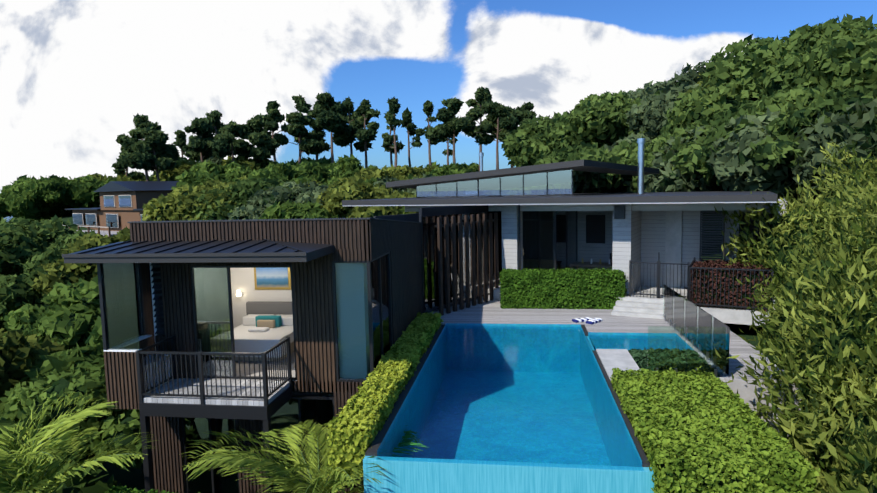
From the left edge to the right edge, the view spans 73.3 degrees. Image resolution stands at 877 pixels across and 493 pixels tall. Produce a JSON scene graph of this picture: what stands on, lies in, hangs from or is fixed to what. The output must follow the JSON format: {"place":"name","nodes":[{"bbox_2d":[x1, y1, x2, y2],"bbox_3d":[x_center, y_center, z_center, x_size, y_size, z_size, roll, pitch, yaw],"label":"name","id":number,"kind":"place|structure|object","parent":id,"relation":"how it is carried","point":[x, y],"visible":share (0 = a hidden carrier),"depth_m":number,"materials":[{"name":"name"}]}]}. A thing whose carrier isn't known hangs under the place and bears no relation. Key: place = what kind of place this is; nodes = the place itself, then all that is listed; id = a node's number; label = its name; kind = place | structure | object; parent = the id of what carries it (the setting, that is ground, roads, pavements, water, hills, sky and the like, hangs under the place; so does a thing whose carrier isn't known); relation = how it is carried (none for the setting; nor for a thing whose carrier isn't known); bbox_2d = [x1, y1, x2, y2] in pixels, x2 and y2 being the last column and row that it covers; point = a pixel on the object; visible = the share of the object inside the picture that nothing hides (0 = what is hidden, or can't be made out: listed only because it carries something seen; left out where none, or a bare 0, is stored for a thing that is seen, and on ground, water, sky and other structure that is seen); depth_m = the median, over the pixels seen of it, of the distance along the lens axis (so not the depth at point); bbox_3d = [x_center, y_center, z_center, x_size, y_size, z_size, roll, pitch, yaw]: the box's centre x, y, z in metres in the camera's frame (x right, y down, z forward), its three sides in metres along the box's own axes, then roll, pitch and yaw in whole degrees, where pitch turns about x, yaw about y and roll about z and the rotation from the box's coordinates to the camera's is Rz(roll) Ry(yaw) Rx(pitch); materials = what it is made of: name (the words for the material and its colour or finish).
{"place":"outdoors","nodes":[
{"label":"outdoors","id":0,"kind":"place"},
{"bbox_2d":[4,205,806,492],"bbox_3d":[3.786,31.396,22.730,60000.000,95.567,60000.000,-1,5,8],"label":"terrain","id":1,"kind":"structure","parent":0,"point":[130,478],"depth_m":19.88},
{"bbox_2d":[0,392,156,492],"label":"nikau palm","id":2,"kind":"object","parent":1,"relation":"on","point":[24,456],"depth_m":9.93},
{"bbox_2d":[63,181,178,236],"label":"neighbour house","id":3,"kind":"structure","parent":1,"relation":"on","point":[120,207],"depth_m":65.68,"materials":[{"name":"brown"}]},
{"bbox_2d":[102,485,199,492],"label":"hedge","id":4,"kind":"object","parent":1,"relation":"on","point":[122,489],"visible":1,"depth_m":9.77,"materials":[{"name":"green plant"}]},
{"bbox_2d":[0,154,478,492],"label":"trees","id":5,"kind":"object","parent":1,"relation":"on","point":[27,199],"visible":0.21,"depth_m":26.43,"materials":[{"name":"green plant"}]},
{"bbox_2d":[62,218,422,492],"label":"bedroom wing","id":6,"kind":"structure","parent":1,"relation":"on","point":[173,314],"depth_m":13.39,"materials":[{"name":"brown wood"}]},
{"bbox_2d":[236,290,242,296],"bbox_3d":[-5.811,1.361,17.207,0.150,0.180,0.253,-1,5,8],"label":"wall lamp","id":7,"kind":"object","parent":6,"relation":"attached to","point":[239,293],"visible":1,"depth_m":17.11,"materials":[{"name":"white metal"}]},
{"bbox_2d":[234,301,293,361],"bbox_3d":[-4.799,2.279,16.138,1.900,1.150,2.230,-1,5,8],"label":"bed","id":8,"kind":"object","parent":6,"relation":"on","point":[265,326],"visible":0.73,"depth_m":16.03,"materials":[{"name":"white fabric"}]},
{"bbox_2d":[254,268,290,289],"bbox_3d":[-4.827,0.879,17.127,1.100,0.750,0.053,-1,5,8],"label":"framed painting","id":9,"kind":"object","parent":6,"relation":"attached to","point":[272,278],"visible":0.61,"depth_m":17.11,"materials":[{"name":"gold paint"}]},
{"bbox_2d":[179,419,428,492],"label":"nikau palm","id":10,"kind":"object","parent":1,"relation":"on","point":[318,477],"depth_m":10.83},
{"bbox_2d":[0,72,722,467],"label":"tree foliage","id":11,"kind":"object","parent":1,"relation":"on","point":[20,350],"visible":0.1,"depth_m":48.01,"materials":[{"name":"green plant"}]},
{"bbox_2d":[326,311,443,477],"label":"pool hedge","id":12,"kind":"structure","parent":1,"relation":"on","point":[414,341],"depth_m":11.29,"materials":[{"name":"green plant"}]},
{"bbox_2d":[10,103,841,473],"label":"tree trunks","id":13,"kind":"object","parent":1,"relation":"on","point":[394,147],"visible":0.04,"depth_m":88.95,"materials":[{"name":"brown plant"}]},
{"bbox_2d":[112,86,536,179],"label":"pine trees","id":14,"kind":"object","parent":13,"relation":"attached to","point":[130,146],"visible":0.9,"depth_m":86.26,"materials":[{"name":"green plant"}]},
{"bbox_2d":[0,36,876,492],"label":"trees","id":15,"kind":"object","parent":1,"relation":"on","point":[724,164],"depth_m":28.49,"materials":[{"name":"green plant"}]},
{"bbox_2d":[0,13,876,314],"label":"forested hillside","id":16,"kind":"structure","parent":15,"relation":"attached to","point":[36,247],"depth_m":33.81,"materials":[{"name":"green plant"}]},
{"bbox_2d":[363,323,692,492],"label":"pool shell","id":17,"kind":"object","parent":1,"relation":"on","point":[429,475],"visible":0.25,"depth_m":13.74},
{"bbox_2d":[596,349,724,381],"bbox_3d":[5.193,4.742,14.239,2.431,3.970,2.299,-1,5,8],"label":"pool ledge","id":18,"kind":"object","parent":17,"relation":"attached to","point":[621,359],"visible":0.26,"depth_m":14.28,"materials":[{"name":"grey concrete"}]},
{"bbox_2d":[628,347,719,376],"bbox_3d":[5.538,2.798,14.073,1.724,0.293,2.191,-1,5,8],"label":"planter ground cover","id":19,"kind":"object","parent":17,"relation":"on","point":[640,357],"visible":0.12,"depth_m":14.15,"materials":[{"name":"green plant"}]},
{"bbox_2d":[342,191,787,325],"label":"house","id":20,"kind":"structure","parent":1,"relation":"on","point":[620,230],"depth_m":21.66,"materials":[{"name":"white paint"}]},
{"bbox_2d":[373,205,501,315],"bbox_3d":[0.439,0.253,22.332,2.745,3.620,5.420,3,7,37],"label":"fin screen","id":21,"kind":"object","parent":20,"relation":"attached to","point":[461,253],"visible":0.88,"depth_m":20.87,"materials":[{"name":"brown wood"}]},
{"bbox_2d":[386,159,658,197],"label":"house roof","id":22,"kind":"structure","parent":20,"relation":"on","point":[579,177],"depth_m":25.10,"materials":[{"name":"grey metal"}]},
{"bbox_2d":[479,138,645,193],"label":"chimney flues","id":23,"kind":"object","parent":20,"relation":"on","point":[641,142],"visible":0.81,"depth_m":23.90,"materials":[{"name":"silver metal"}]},
{"bbox_2d":[569,258,611,269],"bbox_3d":[6.069,0.983,23.012,1.800,0.950,1.450,2,6,28],"label":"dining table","id":24,"kind":"object","parent":20,"relation":"on","point":[577,264],"visible":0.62,"depth_m":23.06,"materials":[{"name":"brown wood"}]},
{"bbox_2d":[629,252,773,311],"bbox_3d":[8.446,1.025,18.864,1.932,1.550,4.273,-5,6,-31],"label":"gate fence","id":25,"kind":"object","parent":20,"relation":"on","point":[658,295],"visible":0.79,"depth_m":18.22,"materials":[{"name":"black metal"}]},
{"bbox_2d":[689,259,770,310],"bbox_3d":[9.196,1.148,18.636,2.259,1.401,2.162,2,6,28],"label":"hedge planter","id":26,"kind":"object","parent":20,"relation":"on","point":[712,264],"depth_m":17.92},
{"bbox_2d":[433,299,802,436],"bbox_3d":[4.009,4.322,18.873,9.230,3.980,11.300,-1,5,8],"label":"deck timber","id":27,"kind":"object","parent":1,"relation":"on","point":[491,312],"visible":0.15,"depth_m":18.07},
{"bbox_2d":[572,317,602,323],"bbox_3d":[4.631,2.310,18.438,0.719,0.080,0.711,-6,8,-43],"label":"striped towel","id":28,"kind":"object","parent":27,"relation":"on","point":[587,320],"visible":1,"depth_m":18.36,"materials":[{"name":"blue"}]},
{"bbox_2d":[647,284,729,376],"bbox_3d":[5.849,2.033,15.740,1.710,1.150,5.880,-1,5,8],"label":"glass balustrade","id":29,"kind":"object","parent":27,"relation":"on","point":[691,322],"visible":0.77,"depth_m":14.10,"materials":[{"name":"clear glass"}]},
{"bbox_2d":[610,366,820,492],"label":"pool hedge","id":30,"kind":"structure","parent":1,"relation":"on","point":[716,445],"depth_m":9.40,"materials":[{"name":"green plant"}]},
{"bbox_2d":[714,137,876,492],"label":"bush","id":31,"kind":"object","parent":1,"relation":"on","point":[830,384],"depth_m":11.36,"materials":[{"name":"green plant"}]},
{"bbox_2d":[0,0,876,192],"label":"sky","id":32,"kind":"structure","parent":0,"point":[75,75],"materials":[{"name":"white"}]},
{"bbox_2d":[379,326,688,469],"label":"pool water","id":33,"kind":"structure","parent":0,"point":[492,346],"depth_m":12.77,"materials":[{"name":"blue liquid"}]},
{"bbox_2d":[499,267,626,309],"bbox_3d":[4.342,1.467,20.828,4.390,1.422,1.201,-1,5,8],"label":"hedge","id":34,"kind":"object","parent":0,"point":[527,273],"depth_m":20.41,"materials":[{"name":"green plant"}]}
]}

